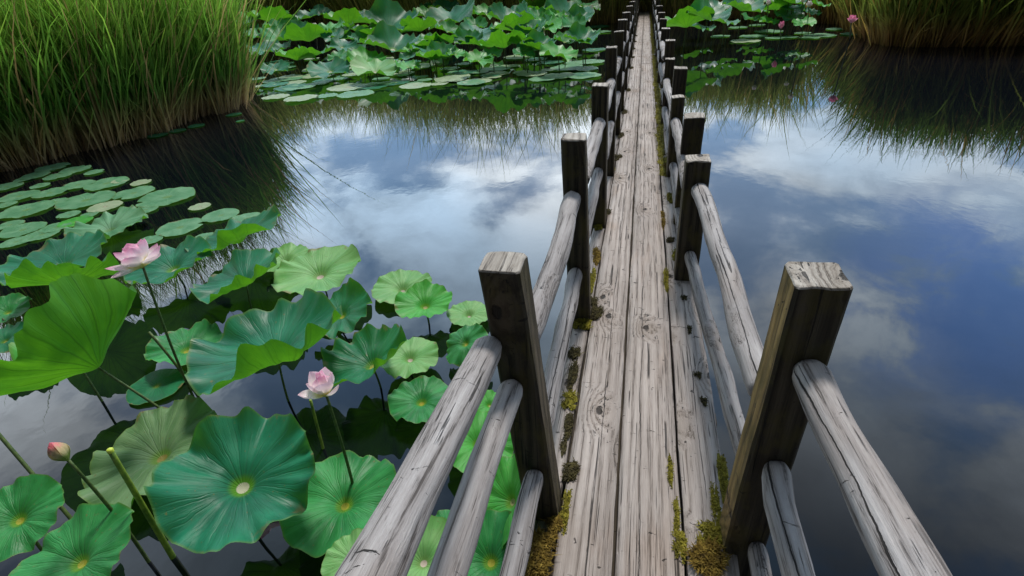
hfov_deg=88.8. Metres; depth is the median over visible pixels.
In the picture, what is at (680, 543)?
moss clump
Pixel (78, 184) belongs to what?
floating pad
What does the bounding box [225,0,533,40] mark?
reed bed
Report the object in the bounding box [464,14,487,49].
lotus leaf
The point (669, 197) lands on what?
moss clump
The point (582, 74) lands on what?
floating pad
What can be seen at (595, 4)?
lotus leaf
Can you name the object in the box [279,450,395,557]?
lotus leaf
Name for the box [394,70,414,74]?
floating pad
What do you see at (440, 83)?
floating pad
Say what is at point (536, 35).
lotus leaf
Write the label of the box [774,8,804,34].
lotus leaf
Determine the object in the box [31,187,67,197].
floating pad
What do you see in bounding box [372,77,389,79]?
floating pad
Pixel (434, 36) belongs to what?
lotus leaf
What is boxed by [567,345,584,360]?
moss clump
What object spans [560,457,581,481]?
moss clump
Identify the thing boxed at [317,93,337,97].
floating pad
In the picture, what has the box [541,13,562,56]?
lotus leaf
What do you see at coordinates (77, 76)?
reed bed
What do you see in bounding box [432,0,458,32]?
lotus leaf
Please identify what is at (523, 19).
lotus leaf
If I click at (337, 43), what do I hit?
lotus leaf
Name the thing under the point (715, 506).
moss clump
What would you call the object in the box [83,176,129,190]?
floating pad
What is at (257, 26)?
lotus leaf
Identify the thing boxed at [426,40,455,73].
lotus leaf
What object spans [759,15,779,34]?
lotus leaf
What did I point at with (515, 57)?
floating pad
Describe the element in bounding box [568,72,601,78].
floating pad
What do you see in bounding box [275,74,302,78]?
floating pad
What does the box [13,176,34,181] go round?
floating pad
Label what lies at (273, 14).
lotus leaf
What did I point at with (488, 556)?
lotus leaf
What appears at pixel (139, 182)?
floating pad
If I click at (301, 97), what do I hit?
floating pad
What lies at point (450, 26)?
lotus leaf
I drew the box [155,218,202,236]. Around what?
floating pad
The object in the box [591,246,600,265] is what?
moss clump
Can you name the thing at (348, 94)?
floating pad
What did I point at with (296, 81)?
floating pad
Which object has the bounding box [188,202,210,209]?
floating pad
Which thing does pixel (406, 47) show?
lotus leaf
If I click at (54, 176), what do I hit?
floating pad
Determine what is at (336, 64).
lotus leaf
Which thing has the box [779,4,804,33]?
lotus leaf
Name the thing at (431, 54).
lotus leaf
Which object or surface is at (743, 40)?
floating pad
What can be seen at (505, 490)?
lotus leaf
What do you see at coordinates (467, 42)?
lotus leaf
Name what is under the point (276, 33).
lotus leaf
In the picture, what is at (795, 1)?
lotus leaf
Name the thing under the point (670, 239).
moss clump
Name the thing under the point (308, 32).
lotus leaf
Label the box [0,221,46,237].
floating pad
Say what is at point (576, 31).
lotus leaf
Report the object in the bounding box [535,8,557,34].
lotus leaf
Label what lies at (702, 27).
lotus leaf
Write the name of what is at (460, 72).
floating pad
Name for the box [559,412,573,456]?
moss clump
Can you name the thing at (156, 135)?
floating pad
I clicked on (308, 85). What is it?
floating pad
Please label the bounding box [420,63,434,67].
floating pad
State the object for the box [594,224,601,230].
moss clump
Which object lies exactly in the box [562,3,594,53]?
lotus leaf
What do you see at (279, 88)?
floating pad
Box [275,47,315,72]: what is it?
lotus leaf
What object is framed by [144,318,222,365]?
lotus leaf
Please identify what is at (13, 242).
floating pad
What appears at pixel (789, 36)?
floating pad
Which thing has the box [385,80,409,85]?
floating pad
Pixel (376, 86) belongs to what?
floating pad
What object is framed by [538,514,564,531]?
moss clump
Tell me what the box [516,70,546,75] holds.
floating pad
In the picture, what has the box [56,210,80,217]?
floating pad
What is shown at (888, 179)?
pond water
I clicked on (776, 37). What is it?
floating pad
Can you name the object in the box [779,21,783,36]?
lotus bud
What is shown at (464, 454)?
lotus leaf
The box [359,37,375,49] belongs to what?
lotus leaf
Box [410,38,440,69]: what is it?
lotus leaf
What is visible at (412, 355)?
lotus leaf
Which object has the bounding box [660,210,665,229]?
moss clump
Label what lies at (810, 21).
lotus leaf
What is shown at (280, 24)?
lotus leaf
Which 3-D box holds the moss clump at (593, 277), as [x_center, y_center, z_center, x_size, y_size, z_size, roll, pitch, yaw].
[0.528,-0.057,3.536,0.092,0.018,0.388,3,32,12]
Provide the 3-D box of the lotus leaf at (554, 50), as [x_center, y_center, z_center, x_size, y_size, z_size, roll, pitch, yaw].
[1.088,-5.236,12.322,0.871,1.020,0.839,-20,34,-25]
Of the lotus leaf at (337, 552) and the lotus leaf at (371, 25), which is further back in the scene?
the lotus leaf at (371, 25)
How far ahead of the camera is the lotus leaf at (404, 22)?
16.94 m
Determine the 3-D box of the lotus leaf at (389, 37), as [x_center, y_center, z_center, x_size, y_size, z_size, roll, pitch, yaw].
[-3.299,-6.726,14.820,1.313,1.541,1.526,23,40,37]
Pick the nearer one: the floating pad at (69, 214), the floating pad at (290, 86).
the floating pad at (69, 214)
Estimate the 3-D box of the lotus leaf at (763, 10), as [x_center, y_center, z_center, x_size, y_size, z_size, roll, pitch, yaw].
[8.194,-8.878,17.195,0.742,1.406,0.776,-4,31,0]
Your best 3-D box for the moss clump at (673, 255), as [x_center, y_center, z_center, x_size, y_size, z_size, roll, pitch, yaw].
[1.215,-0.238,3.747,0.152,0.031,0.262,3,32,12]
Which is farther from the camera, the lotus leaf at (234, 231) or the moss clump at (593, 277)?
the lotus leaf at (234, 231)
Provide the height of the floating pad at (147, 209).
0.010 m
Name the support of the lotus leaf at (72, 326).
on the pond water
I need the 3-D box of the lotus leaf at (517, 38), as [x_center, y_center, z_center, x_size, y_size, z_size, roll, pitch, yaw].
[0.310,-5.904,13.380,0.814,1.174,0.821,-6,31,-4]
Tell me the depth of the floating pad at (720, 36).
16.83 m
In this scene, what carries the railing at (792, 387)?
attached to the boardwalk
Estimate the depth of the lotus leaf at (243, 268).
3.99 m
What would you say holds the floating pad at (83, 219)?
on the pond water
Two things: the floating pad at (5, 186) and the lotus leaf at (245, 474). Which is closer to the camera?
the lotus leaf at (245, 474)
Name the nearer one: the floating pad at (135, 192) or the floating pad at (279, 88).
the floating pad at (135, 192)
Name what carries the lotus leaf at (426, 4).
on the pond water
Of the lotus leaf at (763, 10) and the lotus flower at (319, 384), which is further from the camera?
the lotus leaf at (763, 10)
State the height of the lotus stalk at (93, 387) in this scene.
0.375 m
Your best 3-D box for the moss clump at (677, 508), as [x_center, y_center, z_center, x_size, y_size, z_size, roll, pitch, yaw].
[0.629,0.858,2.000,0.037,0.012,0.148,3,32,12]
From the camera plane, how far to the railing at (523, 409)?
1.60 m
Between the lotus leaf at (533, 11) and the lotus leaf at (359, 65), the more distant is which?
the lotus leaf at (533, 11)
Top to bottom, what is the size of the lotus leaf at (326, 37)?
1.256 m
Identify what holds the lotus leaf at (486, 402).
on the pond water
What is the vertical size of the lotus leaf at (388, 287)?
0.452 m
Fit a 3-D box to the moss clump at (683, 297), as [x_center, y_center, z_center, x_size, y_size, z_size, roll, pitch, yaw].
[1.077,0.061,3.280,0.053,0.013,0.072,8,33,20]
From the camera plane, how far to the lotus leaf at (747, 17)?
17.16 m
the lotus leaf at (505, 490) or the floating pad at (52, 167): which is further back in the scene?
the floating pad at (52, 167)
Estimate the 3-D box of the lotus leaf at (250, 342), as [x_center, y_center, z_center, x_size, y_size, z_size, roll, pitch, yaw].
[-1.370,0.520,3.081,0.844,1.019,0.719,-24,36,-30]
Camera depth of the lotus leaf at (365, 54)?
14.19 m
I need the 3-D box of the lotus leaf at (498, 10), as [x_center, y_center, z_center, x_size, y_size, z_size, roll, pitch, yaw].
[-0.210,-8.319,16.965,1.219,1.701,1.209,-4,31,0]
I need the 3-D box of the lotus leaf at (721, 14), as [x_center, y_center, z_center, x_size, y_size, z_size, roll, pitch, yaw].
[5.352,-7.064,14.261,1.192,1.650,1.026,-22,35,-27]
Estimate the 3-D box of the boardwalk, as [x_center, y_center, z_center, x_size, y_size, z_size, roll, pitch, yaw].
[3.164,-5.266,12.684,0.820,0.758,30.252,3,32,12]
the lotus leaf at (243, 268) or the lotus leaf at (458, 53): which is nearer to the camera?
the lotus leaf at (243, 268)
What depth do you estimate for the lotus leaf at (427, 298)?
3.69 m
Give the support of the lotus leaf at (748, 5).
on the pond water
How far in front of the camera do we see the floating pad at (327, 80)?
13.81 m
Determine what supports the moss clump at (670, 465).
on the boardwalk
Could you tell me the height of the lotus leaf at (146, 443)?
0.566 m
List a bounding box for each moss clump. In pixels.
[525,525,558,575]
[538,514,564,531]
[558,488,572,535]
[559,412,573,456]
[560,389,577,410]
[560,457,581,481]
[565,358,578,391]
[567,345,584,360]
[572,318,592,329]
[590,268,596,293]
[590,305,603,320]
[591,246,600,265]
[591,296,599,305]
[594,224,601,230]
[615,153,622,160]
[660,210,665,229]
[663,267,669,292]
[666,192,672,203]
[666,236,674,242]
[666,453,673,488]
[670,517,688,563]
[671,248,675,260]
[671,496,681,528]
[680,294,688,300]
[681,535,732,575]
[687,325,691,334]
[693,371,702,378]
[695,519,722,546]
[699,396,707,405]
[709,481,721,525]
[716,450,728,503]
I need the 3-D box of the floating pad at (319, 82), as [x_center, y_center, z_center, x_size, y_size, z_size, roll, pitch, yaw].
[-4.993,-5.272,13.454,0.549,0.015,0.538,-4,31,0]
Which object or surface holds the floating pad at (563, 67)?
on the pond water
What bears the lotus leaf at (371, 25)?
on the pond water
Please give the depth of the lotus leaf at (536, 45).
12.62 m
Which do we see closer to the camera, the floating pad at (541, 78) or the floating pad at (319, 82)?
the floating pad at (541, 78)
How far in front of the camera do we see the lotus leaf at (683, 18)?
14.38 m
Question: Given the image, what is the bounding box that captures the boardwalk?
[529,11,739,575]
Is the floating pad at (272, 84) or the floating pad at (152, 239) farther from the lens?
the floating pad at (272, 84)
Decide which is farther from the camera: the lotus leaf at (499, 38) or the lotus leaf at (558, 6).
the lotus leaf at (558, 6)
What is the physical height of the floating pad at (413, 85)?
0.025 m
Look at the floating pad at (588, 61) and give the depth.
13.72 m
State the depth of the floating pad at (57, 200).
6.60 m
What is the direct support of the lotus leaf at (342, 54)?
on the pond water
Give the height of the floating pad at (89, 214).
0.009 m
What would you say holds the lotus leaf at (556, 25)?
on the pond water
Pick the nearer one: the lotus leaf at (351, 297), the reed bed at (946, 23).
the lotus leaf at (351, 297)
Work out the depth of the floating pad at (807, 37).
15.23 m
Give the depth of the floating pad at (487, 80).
12.34 m
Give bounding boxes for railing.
[334,0,639,575]
[651,0,952,575]
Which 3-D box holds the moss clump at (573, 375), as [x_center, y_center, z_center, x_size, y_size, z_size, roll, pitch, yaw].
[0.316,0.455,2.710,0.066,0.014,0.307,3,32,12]
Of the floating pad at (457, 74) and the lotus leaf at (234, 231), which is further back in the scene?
the floating pad at (457, 74)
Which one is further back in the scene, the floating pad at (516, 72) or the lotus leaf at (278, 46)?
the lotus leaf at (278, 46)
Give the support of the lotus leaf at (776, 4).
on the pond water
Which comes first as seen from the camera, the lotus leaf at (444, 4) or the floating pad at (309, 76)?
the floating pad at (309, 76)
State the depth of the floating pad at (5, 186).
7.30 m
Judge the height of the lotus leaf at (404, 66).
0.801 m
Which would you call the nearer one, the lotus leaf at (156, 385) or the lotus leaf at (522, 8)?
the lotus leaf at (156, 385)
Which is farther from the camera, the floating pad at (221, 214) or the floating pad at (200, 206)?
the floating pad at (200, 206)
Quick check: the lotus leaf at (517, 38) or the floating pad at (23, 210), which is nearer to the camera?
the floating pad at (23, 210)
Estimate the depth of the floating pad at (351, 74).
14.42 m
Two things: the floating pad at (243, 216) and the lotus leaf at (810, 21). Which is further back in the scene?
the lotus leaf at (810, 21)
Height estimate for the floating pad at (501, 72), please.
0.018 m
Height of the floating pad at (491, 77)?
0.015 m
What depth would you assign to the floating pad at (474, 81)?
12.08 m
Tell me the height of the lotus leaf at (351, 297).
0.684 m
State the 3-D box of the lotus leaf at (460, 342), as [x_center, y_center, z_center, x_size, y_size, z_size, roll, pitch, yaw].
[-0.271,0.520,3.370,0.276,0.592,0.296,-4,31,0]
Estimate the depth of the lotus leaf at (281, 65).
14.45 m
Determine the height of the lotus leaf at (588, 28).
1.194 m
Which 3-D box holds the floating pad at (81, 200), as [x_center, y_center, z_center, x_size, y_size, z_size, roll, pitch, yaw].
[-5.338,-1.115,6.559,0.649,0.020,0.645,-4,31,0]
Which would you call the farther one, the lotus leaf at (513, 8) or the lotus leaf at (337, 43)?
the lotus leaf at (513, 8)
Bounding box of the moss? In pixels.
[649,11,666,176]
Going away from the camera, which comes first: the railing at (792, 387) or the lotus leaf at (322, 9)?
the railing at (792, 387)
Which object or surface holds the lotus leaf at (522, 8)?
on the pond water
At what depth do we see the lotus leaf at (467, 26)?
14.98 m
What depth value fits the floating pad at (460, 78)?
12.72 m
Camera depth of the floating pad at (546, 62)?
14.16 m
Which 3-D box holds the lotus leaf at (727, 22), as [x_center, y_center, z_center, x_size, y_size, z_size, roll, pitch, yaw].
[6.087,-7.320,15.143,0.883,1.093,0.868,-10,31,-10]
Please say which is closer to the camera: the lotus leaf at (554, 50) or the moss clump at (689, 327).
the moss clump at (689, 327)
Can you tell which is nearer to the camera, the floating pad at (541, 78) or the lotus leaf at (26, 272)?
the lotus leaf at (26, 272)
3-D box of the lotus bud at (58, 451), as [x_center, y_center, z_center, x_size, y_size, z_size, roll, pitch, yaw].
[-1.643,0.945,2.143,0.081,0.885,0.061,-17,33,-20]
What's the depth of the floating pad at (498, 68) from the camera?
13.68 m
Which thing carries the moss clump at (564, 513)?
on the boardwalk
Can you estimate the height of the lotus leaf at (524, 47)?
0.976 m
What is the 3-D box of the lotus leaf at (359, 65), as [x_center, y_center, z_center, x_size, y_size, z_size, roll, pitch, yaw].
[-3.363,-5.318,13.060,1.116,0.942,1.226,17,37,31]
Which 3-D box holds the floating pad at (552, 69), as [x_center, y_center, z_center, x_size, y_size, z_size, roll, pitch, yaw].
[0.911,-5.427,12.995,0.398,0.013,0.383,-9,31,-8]
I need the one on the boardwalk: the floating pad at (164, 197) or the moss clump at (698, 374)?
the moss clump at (698, 374)
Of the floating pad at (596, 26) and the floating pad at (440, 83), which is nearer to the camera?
the floating pad at (440, 83)
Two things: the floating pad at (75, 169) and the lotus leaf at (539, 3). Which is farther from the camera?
the lotus leaf at (539, 3)
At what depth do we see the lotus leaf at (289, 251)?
4.60 m
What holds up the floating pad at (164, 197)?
on the pond water
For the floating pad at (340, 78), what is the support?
on the pond water
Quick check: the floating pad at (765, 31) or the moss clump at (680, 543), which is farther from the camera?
the floating pad at (765, 31)
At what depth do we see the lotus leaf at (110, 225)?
5.63 m
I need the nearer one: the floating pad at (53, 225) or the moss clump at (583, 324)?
the moss clump at (583, 324)
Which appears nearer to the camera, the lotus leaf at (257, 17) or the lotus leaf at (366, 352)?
the lotus leaf at (366, 352)
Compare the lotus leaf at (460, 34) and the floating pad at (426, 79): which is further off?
the lotus leaf at (460, 34)
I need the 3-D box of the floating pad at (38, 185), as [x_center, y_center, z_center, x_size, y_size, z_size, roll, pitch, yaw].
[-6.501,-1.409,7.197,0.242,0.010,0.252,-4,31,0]
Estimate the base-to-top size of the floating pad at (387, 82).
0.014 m
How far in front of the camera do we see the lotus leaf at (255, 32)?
18.57 m
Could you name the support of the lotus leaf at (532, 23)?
on the pond water
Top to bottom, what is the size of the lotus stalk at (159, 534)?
0.785 m
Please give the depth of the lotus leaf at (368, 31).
16.25 m
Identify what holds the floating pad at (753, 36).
on the pond water
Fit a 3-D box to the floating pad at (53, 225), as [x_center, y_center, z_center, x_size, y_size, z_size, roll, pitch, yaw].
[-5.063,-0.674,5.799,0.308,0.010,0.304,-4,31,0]
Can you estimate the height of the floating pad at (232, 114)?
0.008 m
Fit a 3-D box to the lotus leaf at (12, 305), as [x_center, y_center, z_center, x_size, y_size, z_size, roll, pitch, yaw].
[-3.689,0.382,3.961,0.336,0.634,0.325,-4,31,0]
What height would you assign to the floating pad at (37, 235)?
0.015 m
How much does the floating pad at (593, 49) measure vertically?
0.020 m
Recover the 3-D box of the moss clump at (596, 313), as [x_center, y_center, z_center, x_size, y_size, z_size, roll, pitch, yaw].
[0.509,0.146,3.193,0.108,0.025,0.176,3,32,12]
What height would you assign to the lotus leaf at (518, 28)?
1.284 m
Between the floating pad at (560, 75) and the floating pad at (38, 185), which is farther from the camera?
the floating pad at (560, 75)
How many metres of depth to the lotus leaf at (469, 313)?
3.72 m
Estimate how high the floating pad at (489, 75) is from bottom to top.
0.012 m
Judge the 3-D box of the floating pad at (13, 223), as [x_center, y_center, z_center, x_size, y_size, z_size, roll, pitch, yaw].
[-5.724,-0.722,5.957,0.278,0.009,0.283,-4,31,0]
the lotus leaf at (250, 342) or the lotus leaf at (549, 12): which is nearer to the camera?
the lotus leaf at (250, 342)
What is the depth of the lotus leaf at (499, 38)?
13.01 m
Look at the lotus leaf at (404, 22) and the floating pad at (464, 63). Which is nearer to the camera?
the floating pad at (464, 63)
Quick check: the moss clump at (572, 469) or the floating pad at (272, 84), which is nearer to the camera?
the moss clump at (572, 469)
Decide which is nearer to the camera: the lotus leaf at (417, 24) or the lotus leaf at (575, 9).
the lotus leaf at (575, 9)
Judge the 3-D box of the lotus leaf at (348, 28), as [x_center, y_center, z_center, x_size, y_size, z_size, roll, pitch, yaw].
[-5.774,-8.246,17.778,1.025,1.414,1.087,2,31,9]
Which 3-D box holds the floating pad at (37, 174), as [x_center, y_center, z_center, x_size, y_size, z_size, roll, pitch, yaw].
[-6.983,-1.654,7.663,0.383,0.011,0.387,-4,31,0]
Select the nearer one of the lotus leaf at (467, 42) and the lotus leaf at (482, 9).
the lotus leaf at (467, 42)
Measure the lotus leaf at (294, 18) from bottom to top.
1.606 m
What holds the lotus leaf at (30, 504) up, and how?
on the pond water
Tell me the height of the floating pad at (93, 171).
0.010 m
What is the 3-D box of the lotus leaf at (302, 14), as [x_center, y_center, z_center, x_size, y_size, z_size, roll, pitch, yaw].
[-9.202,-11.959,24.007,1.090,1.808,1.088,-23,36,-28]
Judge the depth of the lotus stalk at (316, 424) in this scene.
2.68 m
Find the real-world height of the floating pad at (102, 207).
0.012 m
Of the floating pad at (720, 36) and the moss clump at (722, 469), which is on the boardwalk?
the moss clump at (722, 469)
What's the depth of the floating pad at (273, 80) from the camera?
14.26 m
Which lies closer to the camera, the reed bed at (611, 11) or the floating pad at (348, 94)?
the floating pad at (348, 94)
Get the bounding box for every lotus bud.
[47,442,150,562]
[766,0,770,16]
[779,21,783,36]
[806,1,812,15]
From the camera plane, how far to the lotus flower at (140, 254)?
2.54 m
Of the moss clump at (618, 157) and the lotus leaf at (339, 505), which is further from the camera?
the moss clump at (618, 157)
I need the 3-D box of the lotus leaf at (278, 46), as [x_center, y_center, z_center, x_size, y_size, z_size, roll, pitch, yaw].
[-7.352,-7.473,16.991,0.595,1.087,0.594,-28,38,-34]
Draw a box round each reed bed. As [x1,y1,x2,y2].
[0,0,305,171]
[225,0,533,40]
[567,0,812,24]
[805,0,898,44]
[859,0,1023,47]
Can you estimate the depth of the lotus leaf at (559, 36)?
12.97 m
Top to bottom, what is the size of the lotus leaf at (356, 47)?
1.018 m
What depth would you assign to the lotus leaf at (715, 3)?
16.80 m
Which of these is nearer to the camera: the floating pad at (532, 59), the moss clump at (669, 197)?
the moss clump at (669, 197)
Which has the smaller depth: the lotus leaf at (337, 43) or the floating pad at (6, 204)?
the floating pad at (6, 204)
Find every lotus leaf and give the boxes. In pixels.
[0,229,109,285]
[0,273,159,407]
[0,292,31,324]
[0,321,23,352]
[0,474,64,561]
[4,252,121,287]
[8,502,133,575]
[64,204,148,236]
[77,395,216,507]
[123,235,211,284]
[126,369,185,404]
[143,406,314,553]
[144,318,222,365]
[185,204,280,253]
[185,288,342,401]
[189,247,280,308]
[243,22,258,56]
[246,6,293,43]
[246,13,260,57]
[246,28,264,60]
[248,3,267,10]
[249,39,284,63]
[259,21,291,60]
[260,59,289,78]
[263,18,286,50]
[267,242,308,271]
[271,244,360,294]
[272,39,290,60]
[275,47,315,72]
[279,15,297,46]
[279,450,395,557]
[283,18,307,44]
[284,22,332,60]
[295,4,318,40]
[298,45,331,61]
[306,56,349,81]
[309,4,330,19]
[318,17,344,48]
[320,27,352,41]
[321,323,406,387]
[321,528,362,575]
[323,7,369,40]
[325,26,344,36]
[326,36,356,51]
[326,277,371,339]
[327,49,346,60]
[332,22,353,37]
[341,21,375,43]
[345,46,385,75]
[347,25,368,48]
[347,43,365,50]
[350,55,400,81]
[358,0,419,29]
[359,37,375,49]
[360,27,380,52]
[365,20,419,58]
[371,269,431,303]
[380,337,437,378]
[387,375,447,423]
[394,48,419,72]
[394,279,452,323]
[395,59,420,78]
[399,15,422,35]
[400,16,437,33]
[403,42,424,70]
[407,515,446,575]
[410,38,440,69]
[412,5,428,33]
[413,38,439,68]
[416,32,432,63]
[416,49,446,73]
[419,2,436,31]
[422,0,473,44]
[423,32,449,63]
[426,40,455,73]
[428,5,451,31]
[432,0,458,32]
[435,19,458,34]
[436,510,449,518]
[437,34,456,65]
[446,47,464,68]
[446,300,486,325]
[446,323,487,366]
[453,410,513,472]
[454,27,482,65]
[455,27,478,64]
[459,20,498,49]
[463,49,493,76]
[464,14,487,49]
[467,509,510,575]
[469,37,486,67]
[472,3,491,26]
[478,389,495,411]
[480,29,526,67]
[480,46,502,71]
[485,2,522,49]
[487,454,520,548]
[490,12,533,56]
[504,0,526,11]
[505,20,537,29]
[509,33,533,68]
[513,43,533,70]
[513,47,534,72]
[514,24,544,63]
[515,2,531,14]
[518,0,545,7]
[520,17,545,59]
[520,28,556,70]
[527,6,545,18]
[527,13,562,35]
[527,42,546,69]
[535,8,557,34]
[539,41,577,73]
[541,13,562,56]
[542,0,594,47]
[546,8,564,45]
[553,31,576,66]
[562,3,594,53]
[562,12,586,43]
[563,21,599,65]
[569,26,600,65]
[571,0,600,10]
[665,6,714,47]
[687,0,731,49]
[691,22,715,38]
[709,0,731,35]
[709,19,739,43]
[722,0,765,37]
[741,12,763,30]
[754,0,773,30]
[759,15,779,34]
[763,0,793,32]
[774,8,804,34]
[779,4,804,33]
[783,0,806,33]
[792,15,816,37]
[803,7,820,33]
[810,0,830,33]
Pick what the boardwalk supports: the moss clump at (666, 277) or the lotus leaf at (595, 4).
the moss clump at (666, 277)
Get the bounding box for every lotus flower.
[105,238,194,396]
[298,367,353,483]
[847,15,857,38]
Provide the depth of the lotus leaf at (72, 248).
4.60 m
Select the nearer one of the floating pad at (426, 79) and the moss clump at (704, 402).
the moss clump at (704, 402)
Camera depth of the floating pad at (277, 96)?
12.07 m
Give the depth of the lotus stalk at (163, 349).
2.91 m
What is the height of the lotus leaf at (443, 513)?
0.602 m
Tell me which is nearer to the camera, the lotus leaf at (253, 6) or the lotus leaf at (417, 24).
the lotus leaf at (417, 24)
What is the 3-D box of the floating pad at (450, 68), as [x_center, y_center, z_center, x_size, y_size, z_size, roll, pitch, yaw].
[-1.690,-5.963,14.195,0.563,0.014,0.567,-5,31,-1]
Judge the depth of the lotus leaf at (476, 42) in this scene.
13.58 m
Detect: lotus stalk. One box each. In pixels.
[0,433,71,519]
[83,373,102,401]
[106,447,175,559]
[148,331,199,397]
[309,399,323,448]
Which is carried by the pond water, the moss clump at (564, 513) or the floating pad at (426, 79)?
the floating pad at (426, 79)
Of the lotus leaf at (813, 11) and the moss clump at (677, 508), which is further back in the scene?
the lotus leaf at (813, 11)
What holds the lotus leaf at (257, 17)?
on the pond water
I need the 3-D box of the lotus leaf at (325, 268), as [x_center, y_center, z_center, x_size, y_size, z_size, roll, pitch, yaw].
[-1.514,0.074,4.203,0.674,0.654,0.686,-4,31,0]
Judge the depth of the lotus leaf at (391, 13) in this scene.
18.82 m
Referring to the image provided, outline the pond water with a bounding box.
[0,17,1023,575]
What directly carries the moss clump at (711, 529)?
on the boardwalk
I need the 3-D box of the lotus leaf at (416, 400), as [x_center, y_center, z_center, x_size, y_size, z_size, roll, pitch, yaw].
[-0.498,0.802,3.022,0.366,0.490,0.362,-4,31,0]
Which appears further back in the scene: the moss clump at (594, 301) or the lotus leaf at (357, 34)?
the lotus leaf at (357, 34)
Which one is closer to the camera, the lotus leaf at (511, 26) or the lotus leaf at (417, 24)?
the lotus leaf at (511, 26)
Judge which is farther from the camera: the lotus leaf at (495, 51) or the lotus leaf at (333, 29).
the lotus leaf at (333, 29)
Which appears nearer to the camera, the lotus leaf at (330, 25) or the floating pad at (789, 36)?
the floating pad at (789, 36)
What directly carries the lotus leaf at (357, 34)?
on the pond water
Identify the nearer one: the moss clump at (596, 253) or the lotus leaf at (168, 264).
the moss clump at (596, 253)
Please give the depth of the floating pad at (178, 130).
9.70 m
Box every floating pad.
[0,181,23,190]
[0,190,40,201]
[0,200,55,218]
[0,201,17,207]
[0,220,24,229]
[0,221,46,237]
[0,235,32,247]
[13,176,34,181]
[20,171,50,178]
[21,227,60,241]
[29,182,50,188]
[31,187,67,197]
[35,162,70,171]
[39,222,71,232]
[42,172,72,179]
[45,197,68,204]
[54,190,115,209]
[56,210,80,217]
[57,215,93,227]
[58,165,91,173]
[59,180,95,189]
[80,212,98,216]
[83,169,103,174]
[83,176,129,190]
[86,200,122,211]
[112,185,154,199]
[130,179,151,185]
[136,187,194,206]
[138,235,162,243]
[141,205,158,212]
[147,133,167,137]
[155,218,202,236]
[168,128,185,132]
[187,124,204,127]
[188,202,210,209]
[196,232,213,239]
[201,208,238,221]
[225,113,241,115]
[232,212,259,220]
[260,81,288,86]
[261,94,289,98]
[262,78,280,82]
[266,60,288,63]
[274,83,313,90]
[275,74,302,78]
[280,77,302,80]
[282,83,305,87]
[282,83,315,89]
[283,94,317,101]
[285,80,305,84]
[301,73,334,78]
[308,81,327,84]
[312,79,332,81]
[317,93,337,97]
[326,83,368,90]
[330,77,347,79]
[336,89,373,97]
[342,73,355,75]
[355,84,387,89]
[362,82,379,85]
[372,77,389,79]
[375,81,394,83]
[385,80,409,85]
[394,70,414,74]
[399,82,431,88]
[417,78,431,80]
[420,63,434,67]
[432,82,447,84]
[434,75,469,81]
[440,66,459,69]
[442,74,470,76]
[452,70,477,74]
[454,62,470,64]
[457,79,485,84]
[462,78,491,82]
[482,65,510,70]
[482,75,500,78]
[484,74,499,76]
[486,71,509,74]
[500,64,518,66]
[503,55,527,58]
[512,70,530,73]
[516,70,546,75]
[525,57,546,60]
[528,76,555,80]
[536,60,556,63]
[542,68,556,70]
[544,72,570,78]
[550,65,576,70]
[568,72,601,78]
[569,66,597,70]
[570,72,593,75]
[575,59,604,63]
[583,48,605,50]
[585,25,607,27]
[711,35,729,36]
[731,39,760,42]
[739,34,767,37]
[754,29,782,32]
[765,36,784,38]
[781,35,798,37]
[799,36,819,38]
[803,33,836,36]
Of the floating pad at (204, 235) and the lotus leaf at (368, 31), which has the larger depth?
the lotus leaf at (368, 31)
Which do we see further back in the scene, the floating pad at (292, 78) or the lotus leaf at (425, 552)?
the floating pad at (292, 78)
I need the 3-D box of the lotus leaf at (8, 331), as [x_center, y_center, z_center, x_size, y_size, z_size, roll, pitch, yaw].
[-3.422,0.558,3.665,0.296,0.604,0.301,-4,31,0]
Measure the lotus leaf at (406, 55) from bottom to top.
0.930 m
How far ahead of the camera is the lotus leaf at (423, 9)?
22.21 m
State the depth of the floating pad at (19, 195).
6.88 m
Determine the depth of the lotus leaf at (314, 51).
15.23 m
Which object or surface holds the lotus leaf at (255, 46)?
on the pond water
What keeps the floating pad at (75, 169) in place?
on the pond water
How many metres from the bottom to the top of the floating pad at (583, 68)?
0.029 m
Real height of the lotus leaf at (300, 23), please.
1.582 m
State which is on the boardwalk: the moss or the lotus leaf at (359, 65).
the moss
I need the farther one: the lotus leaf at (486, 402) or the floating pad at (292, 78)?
the floating pad at (292, 78)
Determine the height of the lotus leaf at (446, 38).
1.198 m
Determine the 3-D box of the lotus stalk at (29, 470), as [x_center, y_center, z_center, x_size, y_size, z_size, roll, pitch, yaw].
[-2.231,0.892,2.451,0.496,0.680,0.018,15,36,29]
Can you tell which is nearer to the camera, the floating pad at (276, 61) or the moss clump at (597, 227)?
the moss clump at (597, 227)
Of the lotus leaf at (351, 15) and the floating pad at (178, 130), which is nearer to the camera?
the floating pad at (178, 130)
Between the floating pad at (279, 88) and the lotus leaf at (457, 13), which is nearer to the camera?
the floating pad at (279, 88)
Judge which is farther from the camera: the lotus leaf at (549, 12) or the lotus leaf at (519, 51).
the lotus leaf at (549, 12)
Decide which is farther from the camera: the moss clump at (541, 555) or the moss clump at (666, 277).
the moss clump at (666, 277)
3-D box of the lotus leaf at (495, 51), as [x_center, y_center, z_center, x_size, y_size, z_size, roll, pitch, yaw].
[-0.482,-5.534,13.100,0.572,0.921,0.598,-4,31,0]
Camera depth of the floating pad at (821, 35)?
15.60 m

